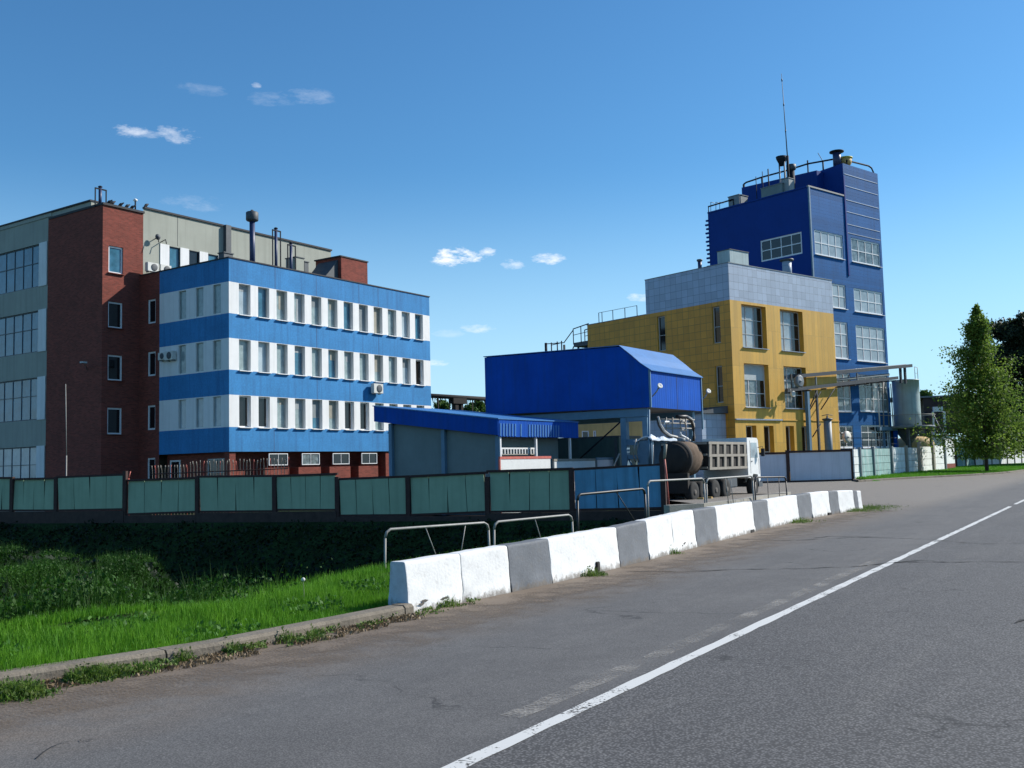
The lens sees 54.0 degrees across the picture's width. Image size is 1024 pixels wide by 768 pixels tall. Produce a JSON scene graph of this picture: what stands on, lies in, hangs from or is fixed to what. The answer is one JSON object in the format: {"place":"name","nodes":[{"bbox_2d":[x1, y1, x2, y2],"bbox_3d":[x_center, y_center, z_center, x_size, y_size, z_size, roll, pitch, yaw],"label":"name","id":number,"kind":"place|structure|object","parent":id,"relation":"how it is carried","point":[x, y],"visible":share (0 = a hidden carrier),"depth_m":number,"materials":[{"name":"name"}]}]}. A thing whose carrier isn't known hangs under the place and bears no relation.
{"place":"outdoors","nodes":[
{"label":"outdoors","id":0,"kind":"place"},
{"bbox_2d":[138,255,430,512],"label":"office building","id":1,"kind":"structure","parent":0,"point":[273,362],"depth_m":63.38,"materials":[{"name":"blue paint"}]},
{"bbox_2d":[238,284,252,316],"bbox_3d":[-16.193,-5.058,60.683,0.430,1.930,1.020,-5,-6,34],"label":"window","id":2,"kind":"structure","parent":1,"relation":"in","point":[243,289],"depth_m":60.88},
{"bbox_2d":[238,340,252,371],"bbox_3d":[-16.107,-1.696,60.406,0.430,1.920,1.020,-5,-6,34],"label":"window","id":3,"kind":"structure","parent":1,"relation":"in","point":[243,344],"depth_m":60.59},
{"bbox_2d":[238,396,252,427],"bbox_3d":[-16.021,1.672,60.127,0.430,1.940,1.020,-5,-6,34],"label":"window","id":4,"kind":"structure","parent":1,"relation":"in","point":[243,400],"depth_m":60.33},
{"bbox_2d":[246,210,258,260],"bbox_3d":[-16.389,-8.940,63.409,0.780,4.183,0.780,-5,-6,34],"label":"vent chimney","id":5,"kind":"object","parent":1,"relation":"on","point":[252,217],"visible":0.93,"depth_m":63.28,"materials":[{"name":"grey metal"}]},
{"bbox_2d":[257,288,271,318],"bbox_3d":[-15.351,-4.978,61.922,0.430,1.930,1.020,-5,-6,34],"label":"window","id":6,"kind":"structure","parent":1,"relation":"in","point":[262,293],"depth_m":62.12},
{"bbox_2d":[258,342,271,373],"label":"window","id":7,"kind":"structure","parent":1,"relation":"in","point":[262,347],"depth_m":61.82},
{"bbox_2d":[259,397,271,428],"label":"window","id":8,"kind":"structure","parent":1,"relation":"in","point":[263,404],"depth_m":61.59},
{"bbox_2d":[276,291,289,321],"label":"window","id":9,"kind":"structure","parent":1,"relation":"in","point":[280,295],"depth_m":63.35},
{"bbox_2d":[276,344,289,374],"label":"window","id":10,"kind":"structure","parent":1,"relation":"in","point":[280,348],"depth_m":63.07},
{"bbox_2d":[277,398,289,428],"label":"window","id":11,"kind":"structure","parent":1,"relation":"in","point":[281,402],"depth_m":62.79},
{"bbox_2d":[295,399,302,428],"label":"window","id":12,"kind":"structure","parent":1,"relation":"in","point":[298,402],"depth_m":64.02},
{"bbox_2d":[294,294,306,323],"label":"window","id":13,"kind":"structure","parent":1,"relation":"in","point":[297,298],"depth_m":64.55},
{"bbox_2d":[294,346,306,376],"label":"window","id":14,"kind":"structure","parent":1,"relation":"in","point":[298,350],"depth_m":64.33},
{"bbox_2d":[301,453,319,464],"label":"window","id":15,"kind":"structure","parent":1,"relation":"in","point":[306,458],"depth_m":64.36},
{"bbox_2d":[311,297,323,326],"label":"window","id":16,"kind":"structure","parent":1,"relation":"in","point":[314,300],"depth_m":65.81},
{"bbox_2d":[311,348,323,377],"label":"window","id":17,"kind":"structure","parent":1,"relation":"in","point":[315,352],"depth_m":65.55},
{"bbox_2d":[312,400,324,429],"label":"window","id":18,"kind":"structure","parent":1,"relation":"in","point":[315,403],"depth_m":65.25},
{"bbox_2d":[328,350,339,378],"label":"window","id":19,"kind":"structure","parent":1,"relation":"in","point":[331,354],"depth_m":66.77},
{"bbox_2d":[328,401,340,429],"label":"window","id":20,"kind":"structure","parent":1,"relation":"in","point":[332,404],"depth_m":66.49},
{"bbox_2d":[0,478,860,668],"bbox_3d":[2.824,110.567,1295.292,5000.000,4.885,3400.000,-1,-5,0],"label":"ground","id":21,"kind":"structure","parent":0,"point":[266,553],"depth_m":44.02,"materials":[{"name":"plant"}]},
{"bbox_2d":[2,587,314,631],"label":"grass","id":22,"kind":"structure","parent":21,"relation":"on","point":[70,611],"depth_m":10.73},
{"bbox_2d":[0,538,331,626],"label":"ditch grass","id":23,"kind":"structure","parent":21,"relation":"on","point":[70,595],"depth_m":14.40,"materials":[{"name":"green plant"}]},
{"bbox_2d":[0,199,331,511],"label":"administrative building","id":24,"kind":"structure","parent":21,"relation":"on","point":[69,287],"depth_m":64.82,"materials":[{"name":"red brick"}]},
{"bbox_2d":[0,446,35,477],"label":"window","id":25,"kind":"structure","parent":24,"relation":"in","point":[19,462],"depth_m":67.40,"materials":[{"name":"glass"}]},
{"bbox_2d":[0,378,36,422],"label":"window","id":26,"kind":"structure","parent":24,"relation":"in","point":[18,398],"depth_m":67.80,"materials":[{"name":"glass"}]},
{"bbox_2d":[0,311,37,357],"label":"window","id":27,"kind":"structure","parent":24,"relation":"in","point":[18,333],"depth_m":68.20,"materials":[{"name":"glass"}]},
{"bbox_2d":[0,244,38,294],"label":"window","id":28,"kind":"structure","parent":24,"relation":"in","point":[19,269],"depth_m":68.60,"materials":[{"name":"glass"}]},
{"bbox_2d":[106,408,123,434],"bbox_3d":[-24.720,2.332,62.515,0.300,1.700,1.150,-5,-6,34],"label":"window","id":29,"kind":"structure","parent":24,"relation":"in","point":[113,414],"depth_m":62.59,"materials":[{"name":"white glass"}]},
{"bbox_2d":[107,301,124,329],"bbox_3d":[-24.889,-4.293,63.063,0.300,1.700,1.150,-5,-6,34],"label":"window","id":30,"kind":"structure","parent":24,"relation":"in","point":[114,309],"depth_m":63.15,"materials":[{"name":"white glass"}]},
{"bbox_2d":[107,355,124,381],"bbox_3d":[-24.804,-0.981,62.789,0.300,1.650,1.150,-5,-6,34],"label":"window","id":31,"kind":"structure","parent":24,"relation":"in","point":[114,361],"depth_m":62.90,"materials":[{"name":"white glass"}]},
{"bbox_2d":[108,246,124,275],"bbox_3d":[-24.978,-7.790,63.351,0.300,1.780,1.150,-5,-6,34],"label":"window","id":32,"kind":"structure","parent":24,"relation":"in","point":[115,253],"depth_m":63.46,"materials":[{"name":"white glass"}]},
{"bbox_2d":[169,246,179,267],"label":"window","id":33,"kind":"structure","parent":24,"relation":"in","point":[174,253],"depth_m":67.14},
{"bbox_2d":[0,577,389,666],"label":"verge clover","id":34,"kind":"object","parent":21,"relation":"on","point":[219,627],"visible":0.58,"depth_m":10.42,"materials":[{"name":"green plant"}]},
{"bbox_2d":[0,563,389,671],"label":"verge grass","id":35,"kind":"structure","parent":21,"relation":"on","point":[258,608],"depth_m":10.40,"materials":[{"name":"plant"}]},
{"bbox_2d":[0,603,413,683],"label":"kerb","id":36,"kind":"structure","parent":21,"relation":"on","point":[50,671],"depth_m":9.16,"materials":[{"name":"concrete"}]},
{"bbox_2d":[151,457,288,514],"bbox_3d":[-14.368,5.125,49.103,8.172,2.901,0.309,-3,-5,21],"label":"bent rod barrier","id":37,"kind":"object","parent":21,"relation":"on","point":[223,471],"visible":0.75,"depth_m":49.22,"materials":[{"name":"metal"}]},
{"bbox_2d":[0,516,636,607],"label":"ditch undergrowth","id":38,"kind":"object","parent":21,"relation":"on","point":[150,564],"visible":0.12,"depth_m":43.51,"materials":[{"name":"green plant"}]},
{"bbox_2d":[0,463,666,523],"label":"metal fence","id":39,"kind":"object","parent":21,"relation":"on","point":[326,497],"visible":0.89,"depth_m":45.00,"materials":[{"name":"metal"}]},
{"bbox_2d":[203,526,601,600],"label":"bank grass","id":40,"kind":"structure","parent":21,"relation":"on","point":[386,568],"depth_m":17.65,"materials":[{"name":"plant"}]},
{"bbox_2d":[388,553,462,612],"bbox_3d":[-1.023,2.387,12.048,0.338,0.619,1.056,-5,-6,33],"label":"concrete block","id":41,"kind":"object","parent":21,"relation":"on","point":[424,582],"depth_m":11.84,"materials":[{"name":"concrete"}]},
{"bbox_2d":[384,522,489,565],"bbox_3d":[-1.500,3.583,20.929,0.055,1.328,3.093,-6,-6,42],"label":"pipe railing","id":42,"kind":"object","parent":21,"relation":"on","point":[432,526],"visible":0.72,"depth_m":20.80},
{"bbox_2d":[431,394,485,415],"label":"pipe gallery","id":43,"kind":"object","parent":21,"relation":"on","point":[457,402],"visible":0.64,"depth_m":107.63,"materials":[{"name":"grey metal"}]},
{"bbox_2d":[372,405,578,514],"bbox_3d":[-1.665,3.642,49.842,7.510,5.330,7.110,-5,-6,34],"label":"lean to shed","id":44,"kind":"object","parent":21,"relation":"on","point":[423,441],"visible":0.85,"depth_m":47.46,"materials":[{"name":"blue metal"}]},
{"bbox_2d":[448,545,510,602],"bbox_3d":[-0.436,2.435,12.923,0.341,0.637,1.024,-5,-6,34],"label":"concrete block","id":45,"kind":"object","parent":21,"relation":"on","point":[484,572],"depth_m":12.82,"materials":[{"name":"concrete"}]},
{"bbox_2d":[499,539,551,591],"bbox_3d":[0.142,2.486,13.789,0.340,0.649,1.045,-5,-6,33],"label":"concrete block","id":46,"kind":"object","parent":21,"relation":"on","point":[529,563],"depth_m":13.69,"materials":[{"name":"concrete"}]},
{"bbox_2d":[493,514,573,544],"bbox_3d":[0.544,3.746,23.245,0.057,1.342,2.951,-5,-6,40],"label":"pipe railing","id":47,"kind":"object","parent":21,"relation":"on","point":[523,519],"visible":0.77,"depth_m":23.22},
{"bbox_2d":[545,323,588,350],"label":"roof stair","id":48,"kind":"object","parent":21,"relation":"on","point":[583,344],"visible":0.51,"depth_m":95.08,"materials":[{"name":"grey metal"}]},
{"bbox_2d":[536,527,619,582],"bbox_3d":[1.012,2.573,15.213,0.348,0.665,2.287,-4,-5,30],"label":"concrete block","id":49,"kind":"object","parent":21,"relation":"on","point":[574,555],"depth_m":15.04,"materials":[{"name":"concrete"}]},
{"bbox_2d":[483,345,703,477],"bbox_3d":[4.543,2.434,55.392,10.300,8.335,6.370,-5,-6,34],"label":"blue canopy","id":50,"kind":"object","parent":21,"relation":"on","point":[618,384],"visible":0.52,"depth_m":52.80,"materials":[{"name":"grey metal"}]},
{"bbox_2d":[633,409,695,463],"bbox_3d":[8.220,2.777,51.865,0.790,2.685,7.569,-5,-6,34],"label":"loading pipework","id":51,"kind":"object","parent":50,"relation":"attached to","point":[666,422],"visible":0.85,"depth_m":52.03,"materials":[{"name":"grey metal"}]},
{"bbox_2d":[578,421,642,437],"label":"tan building","id":52,"kind":"structure","parent":21,"relation":"on","point":[600,429],"depth_m":66.46,"materials":[{"name":"paint"}]},
{"bbox_2d":[576,488,646,530],"bbox_3d":[3.022,3.947,30.021,0.080,1.602,3.429,-6,-6,43],"label":"pipe railing","id":53,"kind":"object","parent":21,"relation":"on","point":[605,492],"visible":0.86,"depth_m":30.04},
{"bbox_2d":[635,515,674,559],"bbox_3d":[2.523,2.729,17.913,0.340,0.722,1.288,-4,-5,28],"label":"concrete block","id":54,"kind":"object","parent":21,"relation":"on","point":[659,534],"depth_m":17.82,"materials":[{"name":"concrete"}]},
{"bbox_2d":[647,478,705,517],"bbox_3d":[5.394,3.855,32.733,0.069,1.533,3.569,-6,-6,41],"label":"pipe railing","id":55,"kind":"object","parent":21,"relation":"on","point":[663,480],"visible":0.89,"depth_m":32.34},
{"bbox_2d":[650,406,727,478],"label":"side shed","id":56,"kind":"structure","parent":21,"relation":"on","point":[714,420],"depth_m":79.86,"materials":[{"name":"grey metal"}]},
{"bbox_2d":[587,262,839,463],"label":"production building","id":57,"kind":"structure","parent":21,"relation":"on","point":[744,341],"depth_m":84.20,"materials":[{"name":"yellow tile"}]},
{"bbox_2d":[658,316,665,350],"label":"window","id":58,"kind":"structure","parent":57,"relation":"in","point":[662,339],"depth_m":86.57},
{"bbox_2d":[713,307,720,342],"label":"window","id":59,"kind":"structure","parent":57,"relation":"in","point":[716,310],"depth_m":82.00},
{"bbox_2d":[716,366,723,402],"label":"window","id":60,"kind":"structure","parent":57,"relation":"in","point":[719,368],"depth_m":81.56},
{"bbox_2d":[716,249,748,264],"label":"roof vent box","id":61,"kind":"object","parent":57,"relation":"on","point":[733,256],"visible":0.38,"depth_m":84.18,"materials":[{"name":"paint"}]},
{"bbox_2d":[741,305,768,349],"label":"window","id":62,"kind":"structure","parent":57,"relation":"in","point":[751,316],"depth_m":83.17,"materials":[{"name":"glass"}]},
{"bbox_2d":[744,364,765,407],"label":"window","id":63,"kind":"structure","parent":57,"relation":"in","point":[754,379],"depth_m":82.72,"materials":[{"name":"glass"}]},
{"bbox_2d":[780,310,805,352],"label":"window","id":64,"kind":"structure","parent":57,"relation":"in","point":[789,324],"depth_m":86.50,"materials":[{"name":"glass"}]},
{"bbox_2d":[783,367,802,408],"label":"window","id":65,"kind":"structure","parent":57,"relation":"in","point":[797,401],"depth_m":86.04,"materials":[{"name":"glass"}]},
{"bbox_2d":[664,492,790,513],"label":"wall","id":66,"kind":"structure","parent":21,"relation":"on","point":[673,508],"depth_m":34.27,"materials":[{"name":"concrete"}]},
{"bbox_2d":[705,163,891,448],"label":"tower building","id":67,"kind":"structure","parent":21,"relation":"on","point":[824,223],"depth_m":95.21,"materials":[{"name":"blue metal"}]},
{"bbox_2d":[760,182,783,197],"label":"roof unit","id":68,"kind":"structure","parent":67,"relation":"on","point":[772,189],"depth_m":94.65,"materials":[{"name":"grey metal"}]},
{"bbox_2d":[760,232,801,261],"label":"window","id":69,"kind":"structure","parent":67,"relation":"in","point":[791,244],"depth_m":93.62,"materials":[{"name":"glass"}]},
{"bbox_2d":[814,229,844,259],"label":"window","id":70,"kind":"structure","parent":67,"relation":"in","point":[827,244],"depth_m":93.05,"materials":[{"name":"glass"}]},
{"bbox_2d":[832,283,847,309],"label":"window","id":71,"kind":"structure","parent":67,"relation":"in","point":[838,291],"depth_m":93.46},
{"bbox_2d":[834,321,850,359],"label":"window","id":72,"kind":"structure","parent":67,"relation":"in","point":[840,328],"depth_m":93.14,"materials":[{"name":"glass"}]},
{"bbox_2d":[837,373,851,411],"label":"window","id":73,"kind":"structure","parent":67,"relation":"in","point":[844,393],"depth_m":92.73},
{"bbox_2d":[851,238,882,267],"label":"window","id":74,"kind":"structure","parent":67,"relation":"in","point":[863,252],"depth_m":97.04,"materials":[{"name":"glass"}]},
{"bbox_2d":[854,288,884,315],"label":"window","id":75,"kind":"structure","parent":67,"relation":"in","point":[865,301],"depth_m":96.64,"materials":[{"name":"glass"}]},
{"bbox_2d":[856,325,887,363],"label":"window","id":76,"kind":"structure","parent":67,"relation":"in","point":[870,341],"depth_m":96.31,"materials":[{"name":"glass"}]},
{"bbox_2d":[858,374,890,412],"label":"window","id":77,"kind":"structure","parent":67,"relation":"in","point":[868,397],"depth_m":95.73,"materials":[{"name":"glass"}]},
{"bbox_2d":[861,425,889,448],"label":"window","id":78,"kind":"structure","parent":67,"relation":"in","point":[868,432],"depth_m":95.28,"materials":[{"name":"glass"}]},
{"bbox_2d":[876,382,898,448],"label":"service deck","id":79,"kind":"structure","parent":21,"relation":"on","point":[894,434],"depth_m":96.72,"materials":[{"name":"grey metal"}]},
{"bbox_2d":[852,442,946,478],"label":"slab fence","id":80,"kind":"object","parent":21,"relation":"on","point":[898,458],"visible":0.85,"depth_m":84.47,"materials":[{"name":"grey concrete"}]},
{"bbox_2d":[918,434,955,467],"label":"white hut","id":81,"kind":"object","parent":21,"relation":"on","point":[950,462],"visible":0.1,"depth_m":103.87,"materials":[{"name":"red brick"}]},
{"bbox_2d":[853,470,1023,481],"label":"kerb","id":82,"kind":"structure","parent":21,"relation":"on","point":[881,479],"depth_m":77.81,"materials":[{"name":"concrete"}]},
{"bbox_2d":[890,395,1004,434],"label":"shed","id":83,"kind":"structure","parent":21,"relation":"on","point":[928,402],"depth_m":127.71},
{"bbox_2d":[954,444,1023,465],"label":"boundary wall","id":84,"kind":"structure","parent":21,"relation":"on","point":[964,462],"depth_m":123.12,"materials":[{"name":"concrete"}]},
{"bbox_2d":[0,471,1023,767],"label":"road","id":85,"kind":"structure","parent":0,"point":[914,661],"depth_m":7.75,"materials":[{"name":"asphalt"}]},
{"bbox_2d":[0,510,875,725],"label":"loose dirt","id":86,"kind":"structure","parent":85,"relation":"on","point":[545,591],"depth_m":10.86,"materials":[{"name":"soil"}]},
{"bbox_2d":[39,613,425,689],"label":"leaf litter","id":87,"kind":"object","parent":86,"relation":"on","point":[248,652],"visible":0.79,"depth_m":9.12,"materials":[{"name":"plant"}]},
{"bbox_2d":[9,597,480,687],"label":"gutter seedlings","id":88,"kind":"object","parent":86,"relation":"on","point":[156,660],"visible":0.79,"depth_m":9.49,"materials":[{"name":"green plant"}]},
{"bbox_2d":[0,503,917,704],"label":"gutter weeds","id":89,"kind":"object","parent":86,"relation":"on","point":[69,675],"visible":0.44,"depth_m":8.25,"materials":[{"name":"plant"}]},
{"bbox_2d":[498,456,613,512],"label":"panel wall","id":90,"kind":"structure","parent":85,"relation":"on","point":[521,462],"depth_m":47.20,"materials":[{"name":"metal"}]},
{"bbox_2d":[558,435,640,465],"bbox_3d":[3.416,4.761,55.364,7.060,3.550,2.480,-5,-6,34],"label":"storage container","id":91,"kind":"object","parent":85,"relation":"on","point":[607,446],"visible":0.3,"depth_m":53.53,"materials":[{"name":"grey metal"}]},
{"bbox_2d":[608,521,648,566],"bbox_3d":[1.903,2.666,16.771,0.338,0.692,1.294,-4,-5,29],"label":"concrete block","id":92,"kind":"object","parent":85,"relation":"on","point":[632,542],"depth_m":16.67,"materials":[{"name":"concrete"}]},
{"bbox_2d":[634,434,676,464],"bbox_3d":[7.293,4.219,50.257,1.000,3.394,3.056,-5,-6,34],"label":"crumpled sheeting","id":93,"kind":"object","parent":85,"relation":"on","point":[642,453],"visible":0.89,"depth_m":49.29,"materials":[{"name":"blue metal"}]},
{"bbox_2d":[663,510,696,551],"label":"concrete block","id":94,"kind":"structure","parent":85,"relation":"on","point":[683,530],"depth_m":18.99,"materials":[{"name":"concrete"}]},
{"bbox_2d":[659,438,707,501],"bbox_3d":[7.683,3.949,46.030,1.930,2.955,1.980,-5,-6,34],"label":"tank trailer","id":95,"kind":"object","parent":85,"relation":"on","point":[684,458],"visible":0.66,"depth_m":45.34,"materials":[{"name":"metal"}]},
{"bbox_2d":[506,562,868,715],"bbox_3d":[3.012,2.528,11.534,0.203,0.001,11.500,-4,-6,31],"label":"old road marking","id":96,"kind":"object","parent":85,"relation":"on","point":[536,709],"visible":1,"depth_m":8.09,"materials":[{"name":"grey paint"}]},
{"bbox_2d":[687,507,718,546],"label":"concrete block","id":97,"kind":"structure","parent":85,"relation":"on","point":[706,529],"depth_m":20.24,"materials":[{"name":"concrete"}]},
{"bbox_2d":[661,438,764,497],"bbox_3d":[10.027,4.159,49.521,2.770,2.992,6.960,-5,-6,34],"label":"dump truck","id":98,"kind":"object","parent":85,"relation":"on","point":[725,457],"visible":0.62,"depth_m":49.20,"materials":[{"name":"beige metal"}]},
{"bbox_2d":[442,506,1011,767],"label":"road marking","id":99,"kind":"object","parent":85,"relation":"on","point":[479,755],"visible":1,"depth_m":7.82,"materials":[{"name":"white paint"}]},
{"bbox_2d":[707,502,755,540],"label":"concrete block","id":100,"kind":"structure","parent":85,"relation":"on","point":[734,520],"depth_m":22.07,"materials":[{"name":"concrete"}]},
{"bbox_2d":[745,500,769,530],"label":"concrete block","id":101,"kind":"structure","parent":85,"relation":"on","point":[760,514],"depth_m":24.01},
{"bbox_2d":[761,495,799,527],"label":"concrete block","id":102,"kind":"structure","parent":85,"relation":"on","point":[782,510],"depth_m":25.76,"materials":[{"name":"concrete"}]},
{"bbox_2d":[794,493,811,519],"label":"concrete block","id":103,"kind":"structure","parent":85,"relation":"on","point":[804,505],"depth_m":27.68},
{"bbox_2d":[808,491,831,517],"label":"concrete block","id":104,"kind":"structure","parent":85,"relation":"on","point":[820,505],"depth_m":29.00,"materials":[{"name":"concrete"}]},
{"bbox_2d":[828,491,839,513],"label":"concrete block","id":105,"kind":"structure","parent":85,"relation":"on","point":[833,502],"depth_m":30.15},
{"bbox_2d":[837,490,854,512],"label":"concrete block","id":106,"kind":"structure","parent":85,"relation":"on","point":[845,500],"depth_m":31.05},
{"bbox_2d":[0,0,1023,439],"label":"sky","id":107,"kind":"structure","parent":0,"point":[524,168],"materials":[{"name":"blue"}]},
{"bbox_2d":[794,463,1023,481],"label":"lawn","id":108,"kind":"structure","parent":0,"point":[941,474],"depth_m":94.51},
{"bbox_2d":[759,448,854,482],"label":"sliding gate","id":109,"kind":"structure","parent":108,"relation":"on","point":[819,465],"depth_m":74.62,"materials":[{"name":"metal"}]},
{"bbox_2d":[822,414,832,449],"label":"vent stack","id":110,"kind":"object","parent":108,"relation":"on","point":[827,422],"visible":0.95,"depth_m":83.27,"materials":[{"name":"grey metal"}]},
{"bbox_2d":[785,364,912,452],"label":"pipe bridge","id":111,"kind":"structure","parent":108,"relation":"on","point":[846,383],"depth_m":88.47,"materials":[{"name":"metal"}]},
{"bbox_2d":[890,367,935,460],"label":"process tank","id":112,"kind":"object","parent":108,"relation":"on","point":[906,402],"visible":0.72,"depth_m":97.53,"materials":[{"name":"metal"}]},
{"bbox_2d":[905,303,1023,470],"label":"birch tree","id":113,"kind":"object","parent":108,"relation":"on","point":[991,437],"visible":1,"depth_m":89.17,"materials":[{"name":"green plant"}]},
{"bbox_2d":[974,310,1023,454],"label":"dark tree","id":114,"kind":"object","parent":108,"relation":"on","point":[1010,332],"visible":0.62,"depth_m":117.17,"materials":[{"name":"green plant"}]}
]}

